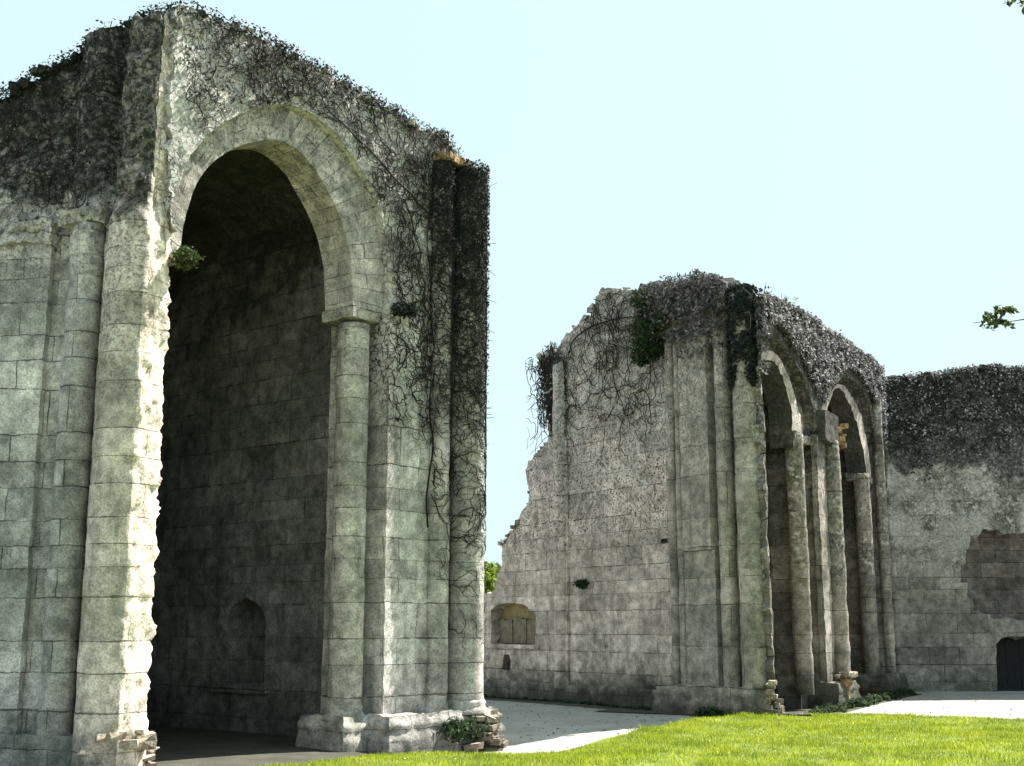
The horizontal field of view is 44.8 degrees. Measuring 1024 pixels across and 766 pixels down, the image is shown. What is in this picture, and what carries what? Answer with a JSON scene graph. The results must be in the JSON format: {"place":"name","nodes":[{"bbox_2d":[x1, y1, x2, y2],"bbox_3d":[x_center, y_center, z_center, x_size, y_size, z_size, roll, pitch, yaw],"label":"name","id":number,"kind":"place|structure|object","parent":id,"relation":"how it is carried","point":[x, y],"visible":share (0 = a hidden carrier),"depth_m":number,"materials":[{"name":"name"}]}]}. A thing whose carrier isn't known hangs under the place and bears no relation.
{"place":"outdoors","nodes":[
{"label":"outdoors","id":0,"kind":"place"},
{"bbox_2d":[148,725,378,765],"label":"dirt","id":1,"kind":"structure","parent":0,"point":[179,746],"depth_m":16.32,"materials":[{"name":"soil"}]},
{"bbox_2d":[0,0,1023,567],"label":"sky","id":2,"kind":"structure","parent":0,"point":[861,162],"materials":[{"name":"blue"}]},
{"bbox_2d":[248,711,1023,765],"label":"lawn","id":3,"kind":"structure","parent":0,"point":[735,746],"depth_m":15.42,"materials":[{"name":"green plant"}]},
{"bbox_2d":[404,715,1020,758],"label":"clover flowers","id":4,"kind":"object","parent":3,"relation":"on","point":[800,739],"visible":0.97,"depth_m":16.35,"materials":[{"name":"plant"}]},
{"bbox_2d":[772,713,811,716],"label":"stone slab","id":5,"kind":"structure","parent":3,"relation":"on","point":[801,714],"depth_m":21.06,"materials":[{"name":"grey stone"}]},
{"bbox_2d":[468,691,1023,753],"bbox_3d":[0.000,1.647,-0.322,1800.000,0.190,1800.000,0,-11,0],"label":"ground","id":6,"kind":"structure","parent":0,"point":[570,731],"depth_m":22.76,"materials":[{"name":"white concrete"}]},
{"bbox_2d":[0,3,509,765],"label":"ruined transept","id":7,"kind":"structure","parent":6,"relation":"on","point":[214,471],"depth_m":17.44,"materials":[{"name":"stone"}]},
{"bbox_2d":[0,2,186,232],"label":"ivy","id":8,"kind":"object","parent":7,"relation":"attached to","point":[58,64],"visible":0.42,"depth_m":15.77,"materials":[{"name":"black plant"}]},
{"bbox_2d":[171,245,204,270],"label":"weed","id":9,"kind":"object","parent":7,"relation":"attached to","point":[185,256],"visible":1,"depth_m":15.14,"materials":[{"name":"green plant"}]},
{"bbox_2d":[125,0,464,527],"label":"ivy","id":10,"kind":"object","parent":7,"relation":"attached to","point":[383,113],"visible":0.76,"depth_m":17.99,"materials":[{"name":"grey plant"}]},
{"bbox_2d":[390,300,426,318],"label":"weed","id":11,"kind":"object","parent":7,"relation":"attached to","point":[412,309],"visible":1,"depth_m":18.03,"materials":[{"name":"green plant"}]},
{"bbox_2d":[428,151,495,648],"bbox_3d":[-0.675,0.184,18.765,0.608,7.497,1.326,-9,-14,38],"label":"ivy","id":12,"kind":"object","parent":7,"relation":"attached to","point":[455,211],"visible":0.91,"depth_m":18.89,"materials":[{"name":"black plant"}]},
{"bbox_2d":[437,715,493,743],"bbox_3d":[-0.737,4.828,17.389,0.834,0.380,0.716,9,-14,-39],"label":"weed","id":13,"kind":"object","parent":7,"relation":"on","point":[465,727],"visible":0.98,"depth_m":17.26,"materials":[{"name":"green plant"}]},
{"bbox_2d":[484,561,501,592],"bbox_3d":[-1.443,7.098,37.235,3.227,4.177,3.174,0,-11,0],"label":"tree","id":14,"kind":"object","parent":6,"relation":"on","point":[492,570],"visible":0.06,"depth_m":36.81,"materials":[{"name":"green plant"}]},
{"bbox_2d":[484,697,700,716],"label":"dirt","id":15,"kind":"structure","parent":6,"relation":"on","point":[562,704],"depth_m":25.77,"materials":[{"name":"soil"}]},
{"bbox_2d":[484,695,652,710],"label":"undergrowth","id":16,"kind":"object","parent":15,"relation":"on","point":[582,702],"visible":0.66,"depth_m":25.97,"materials":[{"name":"green plant"}]},
{"bbox_2d":[693,706,763,717],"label":"undergrowth","id":17,"kind":"object","parent":15,"relation":"on","point":[709,711],"visible":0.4,"depth_m":22.14,"materials":[{"name":"green plant"}]},
{"bbox_2d":[483,274,908,713],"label":"ruined apse","id":18,"kind":"structure","parent":6,"relation":"on","point":[718,543],"depth_m":25.36,"materials":[{"name":"stone"}]},
{"bbox_2d":[501,603,535,644],"bbox_3d":[0.328,5.478,28.506,0.221,1.272,2.070,8,-14,-35],"label":"window","id":19,"kind":"structure","parent":18,"relation":"in","point":[515,610],"depth_m":28.67,"materials":[{"name":"stone"}]},
{"bbox_2d":[533,341,566,433],"bbox_3d":[1.007,0.093,28.147,0.597,2.118,1.163,8,-14,-37],"label":"ivy","id":20,"kind":"object","parent":18,"relation":"attached to","point":[546,380],"visible":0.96,"depth_m":28.18,"materials":[{"name":"black plant"}]},
{"bbox_2d":[572,578,589,589],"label":"weed","id":21,"kind":"object","parent":18,"relation":"attached to","point":[581,584],"visible":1,"depth_m":26.28,"materials":[{"name":"green plant"}]},
{"bbox_2d":[525,285,664,471],"bbox_3d":[1.695,-0.086,26.927,0.039,3.633,4.704,8,-14,-35],"label":"ivy","id":22,"kind":"object","parent":18,"relation":"attached to","point":[610,351],"visible":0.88,"depth_m":26.58,"materials":[{"name":"plant"}]},
{"bbox_2d":[628,287,676,366],"bbox_3d":[3.001,-1.178,25.151,1.378,1.656,0.836,-9,-14,39],"label":"ivy","id":23,"kind":"object","parent":18,"relation":"attached to","point":[643,351],"visible":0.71,"depth_m":25.11,"materials":[{"name":"green plant"}]},
{"bbox_2d":[610,268,752,360],"bbox_3d":[3.413,-1.188,24.769,1.081,1.928,4.045,8,-14,-35],"label":"ivy","id":24,"kind":"object","parent":18,"relation":"attached to","point":[665,297],"visible":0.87,"depth_m":24.28,"materials":[{"name":"grey plant"}]},
{"bbox_2d":[724,282,758,389],"bbox_3d":[4.339,-0.865,23.385,0.680,2.104,0.688,0,-11,0],"label":"ivy","id":25,"kind":"object","parent":18,"relation":"attached to","point":[737,307],"visible":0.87,"depth_m":23.18,"materials":[{"name":"green plant"}]},
{"bbox_2d":[710,284,888,443],"bbox_3d":[6.673,-0.348,27.645,1.167,2.308,10.308,-6,-13,28],"label":"ivy","id":26,"kind":"object","parent":18,"relation":"attached to","point":[824,355],"visible":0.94,"depth_m":26.20,"materials":[{"name":"grey plant"}]},
{"bbox_2d":[486,693,1012,750],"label":"fallen leaves","id":27,"kind":"object","parent":6,"relation":"on","point":[689,715],"visible":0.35,"depth_m":22.27,"materials":[{"name":"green plant"}]},
{"bbox_2d":[599,689,921,714],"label":"dirt","id":28,"kind":"structure","parent":6,"relation":"on","point":[650,711],"depth_m":24.00,"materials":[{"name":"soil"}]},
{"bbox_2d":[833,668,857,697],"bbox_3d":[6.792,6.189,25.190,0.527,0.830,0.496,0,-11,0],"label":"stone pedestal","id":29,"kind":"object","parent":28,"relation":"on","point":[848,683],"visible":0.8,"depth_m":25.10,"materials":[{"name":"beige stone"}]},
{"bbox_2d":[808,687,917,713],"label":"undergrowth","id":30,"kind":"object","parent":28,"relation":"on","point":[851,703],"visible":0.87,"depth_m":25.04,"materials":[{"name":"green plant"}]},
{"bbox_2d":[764,680,784,714],"bbox_3d":[4.507,5.464,21.391,0.456,0.694,0.420,0,-11,0],"label":"rubble heap","id":31,"kind":"object","parent":6,"relation":"on","point":[768,693],"visible":0.69,"depth_m":21.34,"materials":[{"name":"beige stone"}]},
{"bbox_2d":[882,364,1023,691],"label":"boundary wall","id":32,"kind":"structure","parent":6,"relation":"on","point":[956,535],"depth_m":31.87,"materials":[{"name":"stone"}]},
{"bbox_2d":[883,362,1023,486],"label":"ivy","id":33,"kind":"object","parent":32,"relation":"attached to","point":[918,376],"visible":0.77,"depth_m":32.42,"materials":[{"name":"grey plant"}]},
{"bbox_2d":[996,637,1023,690],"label":"door","id":34,"kind":"structure","parent":32,"relation":"in","point":[1010,652],"depth_m":31.57,"materials":[{"name":"brown wood"}]},
{"bbox_2d":[975,0,1023,330],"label":"tree","id":35,"kind":"object","parent":6,"relation":"on","point":[987,316],"visible":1,"depth_m":11.62,"materials":[{"name":"green plant"}]}
]}

